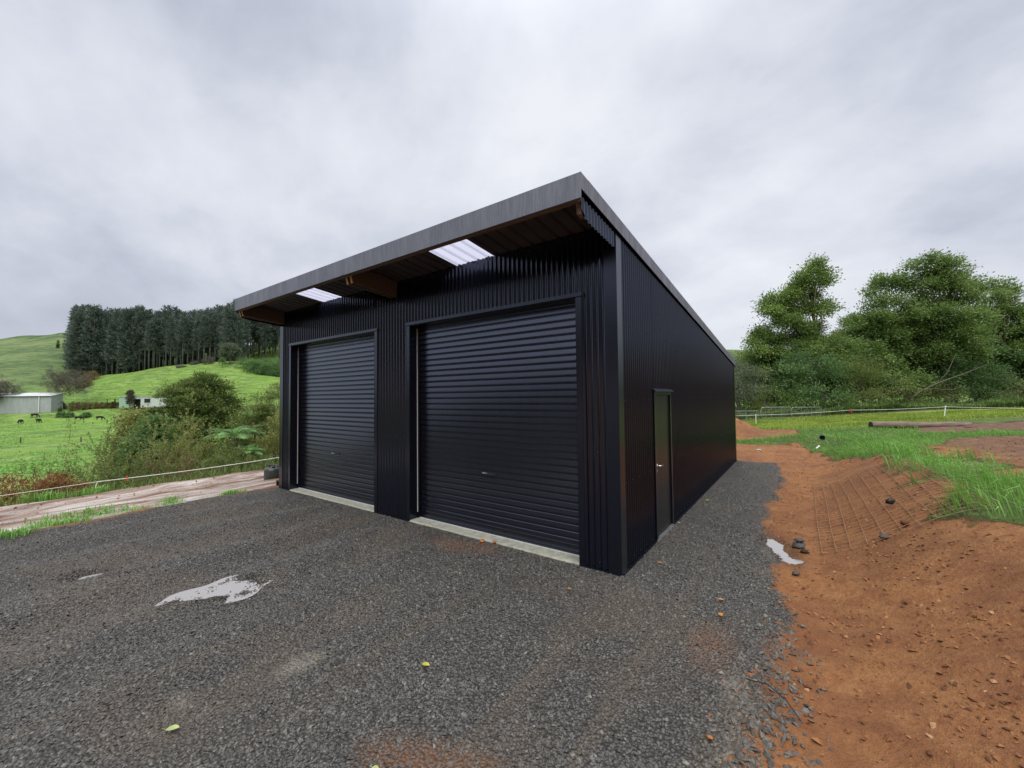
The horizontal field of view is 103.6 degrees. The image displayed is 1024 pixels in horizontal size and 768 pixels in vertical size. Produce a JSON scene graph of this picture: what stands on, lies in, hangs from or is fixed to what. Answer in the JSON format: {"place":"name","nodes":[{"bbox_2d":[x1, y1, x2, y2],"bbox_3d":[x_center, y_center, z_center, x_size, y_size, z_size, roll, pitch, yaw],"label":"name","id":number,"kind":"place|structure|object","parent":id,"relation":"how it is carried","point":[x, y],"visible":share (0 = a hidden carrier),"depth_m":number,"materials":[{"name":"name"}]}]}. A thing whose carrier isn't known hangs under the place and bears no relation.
{"place":"outdoors","nodes":[
{"label":"outdoors","id":0,"kind":"place"},
{"bbox_2d":[0,475,105,505],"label":"gully","id":1,"kind":"object","parent":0,"point":[5,480],"visible":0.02,"depth_m":44.45,"materials":[{"name":"plant"}]},
{"bbox_2d":[0,471,80,505],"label":"dead bracken","id":2,"kind":"object","parent":1,"relation":"on","point":[48,479],"visible":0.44,"depth_m":9.40,"materials":[{"name":"brown plant"}]},
{"bbox_2d":[6,441,113,504],"bbox_3d":[-14.932,4.412,13.104,2.003,4.963,2.648,-1,-2,22],"label":"twiggy bush","id":3,"kind":"object","parent":1,"relation":"on","point":[64,470],"visible":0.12,"depth_m":13.47,"materials":[{"name":"brown plant"}]},
{"bbox_2d":[31,478,92,496],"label":"dead bracken","id":4,"kind":"object","parent":1,"relation":"on","point":[77,487],"visible":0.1,"depth_m":10.20,"materials":[{"name":"brown plant"}]},
{"bbox_2d":[10,412,158,502],"bbox_3d":[-12.964,3.081,12.303,3.869,4.476,4.303,-1,-2,4],"label":"twiggy bush","id":5,"kind":"object","parent":1,"relation":"on","point":[100,478],"visible":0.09,"depth_m":12.21,"materials":[{"name":"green plant"}]},
{"bbox_2d":[20,412,180,493],"bbox_3d":[-13.057,3.308,13.360,2.947,4.876,4.277,-1,-2,-2],"label":"twiggy bush","id":6,"kind":"object","parent":1,"relation":"on","point":[105,452],"visible":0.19,"depth_m":13.45,"materials":[{"name":"green plant"}]},
{"bbox_2d":[84,405,159,483],"bbox_3d":[-22.199,5.386,23.727,3.942,8.360,4.209,-2,-2,36],"label":"shrub","id":7,"kind":"object","parent":1,"relation":"on","point":[133,418],"visible":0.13,"depth_m":23.29,"materials":[{"name":"green plant"}]},
{"bbox_2d":[0,459,278,506],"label":"rank growth","id":8,"kind":"object","parent":1,"relation":"on","point":[159,480],"visible":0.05,"depth_m":9.91,"materials":[{"name":"green plant"}]},
{"bbox_2d":[109,409,184,484],"bbox_3d":[-18.746,5.059,20.689,3.744,7.584,3.531,0,-2,-27],"label":"shrub","id":9,"kind":"object","parent":1,"relation":"on","point":[153,420],"visible":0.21,"depth_m":20.35,"materials":[{"name":"green plant"}]},
{"bbox_2d":[126,443,195,484],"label":"twiggy bush","id":10,"kind":"object","parent":1,"relation":"on","point":[168,467],"visible":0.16,"depth_m":13.14,"materials":[{"name":"green plant"}]},
{"bbox_2d":[136,413,211,482],"bbox_3d":[-16.014,4.717,19.286,3.573,6.727,3.578,-2,-2,36],"label":"shrub","id":11,"kind":"object","parent":1,"relation":"on","point":[175,429],"visible":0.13,"depth_m":19.26,"materials":[{"name":"green plant"}]},
{"bbox_2d":[118,391,239,481],"bbox_3d":[-12.289,3.394,15.331,3.104,6.322,3.758,-2,-2,36],"label":"twiggy bush","id":12,"kind":"object","parent":1,"relation":"on","point":[188,446],"visible":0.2,"depth_m":15.09,"materials":[{"name":"green plant"}]},
{"bbox_2d":[120,370,251,467],"bbox_3d":[-20.006,4.343,25.673,7.110,10.488,7.769,-2,-2,36],"label":"rounded tree","id":13,"kind":"object","parent":1,"relation":"on","point":[179,397],"visible":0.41,"depth_m":25.06,"materials":[{"name":"green plant"}]},
{"bbox_2d":[143,442,231,481],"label":"twiggy bush","id":14,"kind":"object","parent":1,"relation":"on","point":[196,467],"visible":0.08,"depth_m":13.65,"materials":[{"name":"green plant"}]},
{"bbox_2d":[192,435,272,478],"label":"twiggy bush","id":15,"kind":"object","parent":1,"relation":"on","point":[239,454],"visible":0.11,"depth_m":13.33,"materials":[{"name":"green plant"}]},
{"bbox_2d":[201,425,265,456],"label":"tree fern","id":16,"kind":"object","parent":1,"relation":"on","point":[238,431],"visible":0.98,"depth_m":14.17,"materials":[{"name":"green plant"}]},
{"bbox_2d":[213,446,272,470],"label":"twiggy bush","id":17,"kind":"object","parent":1,"relation":"on","point":[248,458],"visible":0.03,"depth_m":13.06,"materials":[{"name":"green plant"}]},
{"bbox_2d":[212,402,279,460],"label":"shrub","id":18,"kind":"object","parent":1,"relation":"on","point":[259,415],"visible":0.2,"depth_m":20.05,"materials":[{"name":"green plant"}]},
{"bbox_2d":[218,382,279,453],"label":"rounded tree","id":19,"kind":"object","parent":1,"relation":"on","point":[270,396],"visible":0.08,"depth_m":22.99,"materials":[{"name":"green plant"}]},
{"bbox_2d":[236,404,279,462],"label":"twiggy bush","id":20,"kind":"object","parent":1,"relation":"on","point":[267,442],"visible":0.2,"depth_m":15.54,"materials":[{"name":"green plant"}]},
{"bbox_2d":[0,469,278,530],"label":"mud track","id":21,"kind":"structure","parent":0,"point":[79,503],"depth_m":8.42,"materials":[{"name":"soil"}]},
{"bbox_2d":[9,485,78,503],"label":"grass tuft","id":22,"kind":"object","parent":21,"relation":"on","point":[42,497],"visible":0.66,"depth_m":8.41,"materials":[{"name":"green plant"}]},
{"bbox_2d":[19,511,72,529],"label":"grass tuft","id":23,"kind":"object","parent":21,"relation":"on","point":[41,521],"visible":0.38,"depth_m":6.74,"materials":[{"name":"green plant"}]},
{"bbox_2d":[23,513,104,528],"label":"grass tuft","id":24,"kind":"object","parent":21,"relation":"on","point":[75,520],"visible":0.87,"depth_m":6.67,"materials":[{"name":"green plant"}]},
{"bbox_2d":[14,503,125,522],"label":"grass tuft","id":25,"kind":"object","parent":21,"relation":"on","point":[83,513],"visible":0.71,"depth_m":7.17,"materials":[{"name":"green plant"}]},
{"bbox_2d":[69,480,120,497],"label":"grass tuft","id":26,"kind":"object","parent":21,"relation":"on","point":[93,491],"visible":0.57,"depth_m":8.98,"materials":[{"name":"green plant"}]},
{"bbox_2d":[0,475,275,532],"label":"rut water","id":27,"kind":"structure","parent":21,"relation":"on","point":[109,514],"depth_m":8.16,"materials":[{"name":"grey liquid"}]},
{"bbox_2d":[264,464,278,479],"bbox_3d":[-6.084,2.260,10.259,0.410,0.450,0.410,-1,-2,11],"label":"plastic drum","id":28,"kind":"object","parent":27,"relation":"on","point":[271,472],"visible":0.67,"depth_m":10.10,"materials":[{"name":"grey plastic"}]},
{"bbox_2d":[0,333,279,406],"bbox_3d":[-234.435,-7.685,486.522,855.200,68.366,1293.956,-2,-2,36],"label":"hillside","id":29,"kind":"structure","parent":0,"point":[25,356],"depth_m":200.08,"materials":[{"name":"green plant"}]},
{"bbox_2d":[62,312,91,372],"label":"pine tree","id":30,"kind":"object","parent":29,"relation":"on","point":[76,331],"visible":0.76,"depth_m":216.87,"materials":[{"name":"green plant"}]},
{"bbox_2d":[64,304,91,374],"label":"pine tree","id":31,"kind":"object","parent":29,"relation":"on","point":[82,308],"visible":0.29,"depth_m":219.57,"materials":[{"name":"green plant"}]},
{"bbox_2d":[77,304,106,372],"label":"pine tree","id":32,"kind":"object","parent":29,"relation":"on","point":[93,309],"visible":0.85,"depth_m":217.96,"materials":[{"name":"green plant"}]},
{"bbox_2d":[76,307,113,376],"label":"pine tree","id":33,"kind":"object","parent":29,"relation":"on","point":[89,359],"visible":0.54,"depth_m":218.92,"materials":[{"name":"green plant"}]},
{"bbox_2d":[89,309,115,375],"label":"pine tree","id":34,"kind":"object","parent":29,"relation":"on","point":[95,366],"visible":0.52,"depth_m":220.38,"materials":[{"name":"green plant"}]},
{"bbox_2d":[97,310,113,374],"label":"pine tree","id":35,"kind":"object","parent":29,"relation":"on","point":[106,317],"visible":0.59,"depth_m":220.26,"materials":[{"name":"green plant"}]},
{"bbox_2d":[101,318,117,373],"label":"pine tree","id":36,"kind":"object","parent":29,"relation":"on","point":[107,357],"visible":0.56,"depth_m":218.45,"materials":[{"name":"green plant"}]},
{"bbox_2d":[102,308,125,373],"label":"pine tree","id":37,"kind":"object","parent":29,"relation":"on","point":[116,316],"visible":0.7,"depth_m":218.02,"materials":[{"name":"green plant"}]},
{"bbox_2d":[113,307,138,372],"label":"pine tree","id":38,"kind":"object","parent":29,"relation":"on","point":[120,352],"visible":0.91,"depth_m":217.57,"materials":[{"name":"green plant"}]},
{"bbox_2d":[119,306,143,371],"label":"pine tree","id":39,"kind":"object","parent":29,"relation":"on","point":[129,328],"visible":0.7,"depth_m":219.30,"materials":[{"name":"green plant"}]},
{"bbox_2d":[129,304,148,370],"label":"pine tree","id":40,"kind":"object","parent":29,"relation":"on","point":[135,334],"visible":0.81,"depth_m":220.34,"materials":[{"name":"green plant"}]},
{"bbox_2d":[135,310,150,369],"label":"pine tree","id":41,"kind":"object","parent":29,"relation":"on","point":[143,318],"visible":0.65,"depth_m":221.34,"materials":[{"name":"green plant"}]},
{"bbox_2d":[142,321,156,368],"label":"pine tree","id":42,"kind":"object","parent":29,"relation":"on","point":[149,334],"visible":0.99,"depth_m":216.37,"materials":[{"name":"green plant"}]},
{"bbox_2d":[144,317,161,367],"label":"pine tree","id":43,"kind":"object","parent":29,"relation":"on","point":[155,326],"visible":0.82,"depth_m":218.77,"materials":[{"name":"green plant"}]},
{"bbox_2d":[151,311,169,366],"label":"pine tree","id":44,"kind":"object","parent":29,"relation":"on","point":[162,353],"visible":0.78,"depth_m":220.81,"materials":[{"name":"green plant"}]},
{"bbox_2d":[158,305,175,365],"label":"pine tree","id":45,"kind":"object","parent":29,"relation":"on","point":[167,311],"visible":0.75,"depth_m":220.69,"materials":[{"name":"green plant"}]},
{"bbox_2d":[163,315,176,365],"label":"pine tree","id":46,"kind":"object","parent":29,"relation":"on","point":[169,331],"visible":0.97,"depth_m":219.26,"materials":[{"name":"green plant"}]},
{"bbox_2d":[170,324,181,364],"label":"pine tree","id":47,"kind":"object","parent":29,"relation":"on","point":[178,352],"visible":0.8,"depth_m":219.90,"materials":[{"name":"green plant"}]},
{"bbox_2d":[174,315,191,363],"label":"pine tree","id":48,"kind":"object","parent":29,"relation":"on","point":[183,321],"visible":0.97,"depth_m":219.34,"materials":[{"name":"green plant"}]},
{"bbox_2d":[182,319,193,363],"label":"pine tree","id":49,"kind":"object","parent":29,"relation":"on","point":[185,346],"visible":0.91,"depth_m":220.45,"materials":[{"name":"green plant"}]},
{"bbox_2d":[189,312,206,362],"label":"pine tree","id":50,"kind":"object","parent":29,"relation":"on","point":[196,323],"visible":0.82,"depth_m":219.93,"materials":[{"name":"green plant"}]},
{"bbox_2d":[196,314,209,362],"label":"pine tree","id":51,"kind":"object","parent":29,"relation":"on","point":[202,329],"visible":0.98,"depth_m":218.84,"materials":[{"name":"green plant"}]},
{"bbox_2d":[201,317,216,361],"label":"pine tree","id":52,"kind":"object","parent":29,"relation":"on","point":[210,326],"visible":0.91,"depth_m":220.17,"materials":[{"name":"green plant"}]},
{"bbox_2d":[218,305,232,360],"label":"pine tree","id":53,"kind":"object","parent":29,"relation":"on","point":[226,316],"visible":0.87,"depth_m":218.68,"materials":[{"name":"green plant"}]},
{"bbox_2d":[215,343,243,363],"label":"tree","id":54,"kind":"object","parent":29,"relation":"on","point":[232,350],"visible":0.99,"depth_m":204.34,"materials":[{"name":"green plant"}]},
{"bbox_2d":[227,299,247,360],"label":"pine tree","id":55,"kind":"object","parent":29,"relation":"on","point":[240,330],"visible":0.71,"depth_m":222.30,"materials":[{"name":"green plant"}]},
{"bbox_2d":[233,319,253,357],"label":"pine tree","id":56,"kind":"object","parent":29,"relation":"on","point":[245,350],"visible":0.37,"depth_m":230.89,"materials":[{"name":"green plant"}]},
{"bbox_2d":[242,356,266,374],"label":"shrub","id":57,"kind":"object","parent":29,"relation":"on","point":[248,366],"visible":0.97,"depth_m":191.26,"materials":[{"name":"green plant"}]},
{"bbox_2d":[256,323,275,357],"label":"pine tree","id":58,"kind":"object","parent":29,"relation":"on","point":[265,332],"visible":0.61,"depth_m":250.13,"materials":[{"name":"green plant"}]},
{"bbox_2d":[0,401,279,477],"bbox_3d":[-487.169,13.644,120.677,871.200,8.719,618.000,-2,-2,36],"label":"paddock","id":59,"kind":"structure","parent":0,"point":[38,445],"depth_m":98.31,"materials":[{"name":"green plant"}]},
{"bbox_2d":[0,373,24,399],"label":"bare tree","id":60,"kind":"object","parent":59,"relation":"on","point":[5,388],"visible":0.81,"depth_m":150.46,"materials":[{"name":"brown plant"}]},
{"bbox_2d":[0,392,64,413],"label":"barn","id":61,"kind":"structure","parent":59,"relation":"on","point":[21,403],"depth_m":149.50,"materials":[{"name":"metal"}]},
{"bbox_2d":[29,366,93,408],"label":"bare tree","id":62,"kind":"object","parent":59,"relation":"on","point":[64,382],"visible":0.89,"depth_m":155.44,"materials":[{"name":"brown plant"}]},
{"bbox_2d":[0,361,265,473],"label":"paddock sward","id":63,"kind":"structure","parent":59,"relation":"on","point":[35,465],"depth_m":71.36,"materials":[{"name":"green plant"}]},
{"bbox_2d":[118,396,174,407],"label":"hut","id":64,"kind":"object","parent":59,"relation":"on","point":[140,401],"visible":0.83,"depth_m":150.99,"materials":[{"name":"white"}]},
{"bbox_2d":[0,0,1023,349],"label":"sky","id":65,"kind":"structure","parent":0,"point":[189,155],"materials":[{"name":"grey"}]},
{"bbox_2d":[39,418,1023,767],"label":"bare soil","id":66,"kind":"structure","parent":0,"point":[989,592],"depth_m":3.18,"materials":[{"name":"brown soil"}]},
{"bbox_2d":[0,460,798,767],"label":"gravel yard","id":67,"kind":"structure","parent":66,"relation":"on","point":[611,710],"depth_m":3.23,"materials":[{"name":"grey gravel"}]},
{"bbox_2d":[0,525,38,539],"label":"grass tuft","id":68,"kind":"object","parent":67,"relation":"on","point":[6,532],"visible":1,"depth_m":6.04,"materials":[{"name":"green plant"}]},
{"bbox_2d":[156,575,272,605],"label":"puddle","id":69,"kind":"object","parent":67,"relation":"on","point":[233,587],"visible":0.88,"depth_m":4.20,"materials":[{"name":"grey liquid"}]},
{"bbox_2d":[233,171,736,575],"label":"shed","id":70,"kind":"structure","parent":67,"relation":"on","point":[552,377],"depth_m":5.87,"materials":[{"name":"metal"}]},
{"bbox_2d":[297,335,373,505],"bbox_3d":[-3.567,0.657,8.165,3.034,3.238,0.081,-2,-2,36],"label":"roller door","id":71,"kind":"structure","parent":70,"relation":"in","point":[335,438],"depth_m":8.15,"materials":[{"name":"black metal"}]},
{"bbox_2d":[417,302,578,555],"bbox_3d":[-0.342,0.545,5.844,3.024,3.238,0.081,-2,-2,36],"label":"roller door","id":72,"kind":"structure","parent":70,"relation":"in","point":[497,447],"depth_m":5.70,"materials":[{"name":"black metal"}]},
{"bbox_2d":[652,388,674,541],"bbox_3d":[2.220,1.120,5.910,0.117,2.110,0.965,-2,-2,36],"label":"side door","id":73,"kind":"structure","parent":70,"relation":"in","point":[661,398],"depth_m":5.90,"materials":[{"name":"black metal"}]},
{"bbox_2d":[766,539,802,564],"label":"puddle","id":74,"kind":"object","parent":67,"relation":"on","point":[776,547],"visible":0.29,"depth_m":5.17,"materials":[{"name":"grey liquid"}]},
{"bbox_2d":[697,614,833,767],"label":"gravel edge stones","id":75,"kind":"object","parent":66,"relation":"on","point":[772,712],"visible":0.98,"depth_m":2.45,"materials":[{"name":"grey gravel"}]},
{"bbox_2d":[705,437,1023,767],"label":"soil clods","id":76,"kind":"object","parent":66,"relation":"on","point":[958,763],"visible":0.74,"depth_m":3.01,"materials":[{"name":"soil"}]},
{"bbox_2d":[736,425,1023,524],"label":"grass verge","id":77,"kind":"object","parent":66,"relation":"on","point":[984,515],"depth_m":7.27,"materials":[{"name":"green plant"}]},
{"bbox_2d":[868,421,972,427],"bbox_3d":[18.791,1.889,18.597,3.924,0.334,0.353,-1,-2,10],"label":"log","id":78,"kind":"object","parent":77,"relation":"on","point":[882,424],"visible":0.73,"depth_m":18.53,"materials":[{"name":"grey wood"}]},
{"bbox_2d":[743,437,1023,745],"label":"soil clods","id":79,"kind":"object","parent":66,"relation":"on","point":[816,740],"visible":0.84,"depth_m":3.04,"materials":[{"name":"soil"}]},
{"bbox_2d":[811,459,1003,553],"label":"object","id":80,"kind":"object","parent":66,"relation":"on","point":[828,515],"visible":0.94,"depth_m":5.78,"materials":[{"name":"metal"}]},
{"bbox_2d":[727,350,1023,429],"bbox_3d":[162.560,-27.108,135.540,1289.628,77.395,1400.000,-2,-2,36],"label":"back field","id":81,"kind":"structure","parent":0,"point":[1019,418],"depth_m":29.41,"materials":[{"name":"green plant"}]},
{"bbox_2d":[728,350,777,411],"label":"tree","id":82,"kind":"object","parent":81,"relation":"on","point":[747,388],"visible":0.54,"depth_m":38.97,"materials":[{"name":"green plant"}]},
{"bbox_2d":[735,349,790,410],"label":"tree","id":83,"kind":"object","parent":81,"relation":"on","point":[767,372],"visible":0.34,"depth_m":42.63,"materials":[{"name":"green plant"}]},
{"bbox_2d":[741,379,784,412],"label":"shrub","id":84,"kind":"object","parent":81,"relation":"on","point":[763,403],"visible":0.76,"depth_m":38.28,"materials":[{"name":"green plant"}]},
{"bbox_2d":[731,347,818,407],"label":"tree","id":85,"kind":"object","parent":81,"relation":"on","point":[775,377],"visible":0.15,"depth_m":43.24,"materials":[{"name":"green plant"}]},
{"bbox_2d":[738,252,846,404],"bbox_3d":[29.293,-5.279,42.287,10.375,16.521,7.732,0,-2,-21],"label":"tall tree","id":86,"kind":"object","parent":81,"relation":"on","point":[786,312],"visible":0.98,"depth_m":41.64,"materials":[{"name":"green plant"}]},
{"bbox_2d":[769,385,818,410],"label":"shrub","id":87,"kind":"object","parent":81,"relation":"on","point":[795,403],"visible":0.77,"depth_m":38.10,"materials":[{"name":"green plant"}]},
{"bbox_2d":[761,347,861,408],"bbox_3d":[29.090,-0.323,39.483,7.906,6.728,8.193,-2,-2,36],"label":"tree","id":88,"kind":"object","parent":81,"relation":"on","point":[790,382],"visible":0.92,"depth_m":38.63,"materials":[{"name":"green plant"}]},
{"bbox_2d":[801,330,889,404],"bbox_3d":[34.618,-1.469,42.316,7.669,8.680,8.274,0,-2,-20],"label":"tree","id":89,"kind":"object","parent":81,"relation":"on","point":[844,343],"visible":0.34,"depth_m":41.21,"materials":[{"name":"green plant"}]},
{"bbox_2d":[826,351,900,405],"bbox_3d":[34.276,-0.336,39.496,5.968,6.141,7.500,-2,-2,36],"label":"bush","id":90,"kind":"object","parent":81,"relation":"on","point":[871,393],"visible":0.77,"depth_m":38.61,"materials":[{"name":"green plant"}]},
{"bbox_2d":[811,329,919,403],"bbox_3d":[39.649,-1.784,46.216,9.746,9.452,8.751,-2,-2,36],"label":"tree","id":91,"kind":"object","parent":81,"relation":"on","point":[896,362],"visible":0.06,"depth_m":43.23,"materials":[{"name":"green plant"}]},
{"bbox_2d":[735,394,1023,418],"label":"undergrowth","id":92,"kind":"object","parent":81,"relation":"on","point":[899,405],"visible":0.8,"depth_m":36.53,"materials":[{"name":"green plant"}]},
{"bbox_2d":[830,304,958,400],"bbox_3d":[40.922,-3.129,44.665,11.804,11.939,9.865,0,-2,-7],"label":"tree","id":93,"kind":"object","parent":81,"relation":"on","point":[879,348],"visible":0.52,"depth_m":42.71,"materials":[{"name":"green plant"}]},
{"bbox_2d":[885,373,934,403],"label":"shrub","id":94,"kind":"object","parent":81,"relation":"on","point":[908,389],"visible":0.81,"depth_m":39.79,"materials":[{"name":"green plant"}]},
{"bbox_2d":[839,247,1007,402],"bbox_3d":[44.094,-5.823,44.014,13.631,17.087,11.134,-2,-2,36],"label":"spreading tree","id":95,"kind":"object","parent":81,"relation":"on","point":[940,277],"visible":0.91,"depth_m":42.35,"materials":[{"name":"green plant"}]},
{"bbox_2d":[875,315,990,399],"bbox_3d":[46.473,-2.878,46.042,11.925,11.485,9.755,-1,-2,8],"label":"tree","id":96,"kind":"object","parent":81,"relation":"on","point":[962,368],"visible":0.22,"depth_m":42.78,"materials":[{"name":"green plant"}]},
{"bbox_2d":[888,356,986,402],"bbox_3d":[42.571,-0.114,40.206,10.022,5.447,0.190,-1,-2,0],"label":"leaning trunk","id":97,"kind":"object","parent":81,"relation":"on","point":[940,381],"visible":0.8,"depth_m":40.18,"materials":[{"name":"grey plant"}]},
{"bbox_2d":[917,376,973,402],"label":"shrub","id":98,"kind":"object","parent":81,"relation":"on","point":[939,396],"visible":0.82,"depth_m":41.02,"materials":[{"name":"green plant"}]},
{"bbox_2d":[899,317,1023,402],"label":"tree","id":99,"kind":"object","parent":81,"relation":"on","point":[996,350],"visible":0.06,"depth_m":44.67,"materials":[{"name":"green plant"}]},
{"bbox_2d":[926,360,1023,402],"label":"bush","id":100,"kind":"object","parent":81,"relation":"on","point":[998,380],"visible":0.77,"depth_m":41.33,"materials":[{"name":"green plant"}]},
{"bbox_2d":[952,274,1023,394],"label":"round headed tree","id":101,"kind":"object","parent":81,"relation":"on","point":[1003,294],"visible":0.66,"depth_m":44.74,"materials":[{"name":"green plant"}]},
{"bbox_2d":[965,321,1023,399],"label":"tree","id":102,"kind":"object","parent":81,"relation":"on","point":[1015,364],"visible":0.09,"depth_m":44.54,"materials":[{"name":"green plant"}]},
{"bbox_2d":[997,299,1023,360],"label":"spreading tree","id":103,"kind":"object","parent":81,"relation":"on","point":[1015,344],"visible":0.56,"depth_m":44.00,"materials":[{"name":"green plant"}]},
{"bbox_2d":[1003,344,1023,391],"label":"tree","id":104,"kind":"object","parent":81,"relation":"on","point":[1018,353],"visible":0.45,"depth_m":43.41,"materials":[{"name":"green plant"}]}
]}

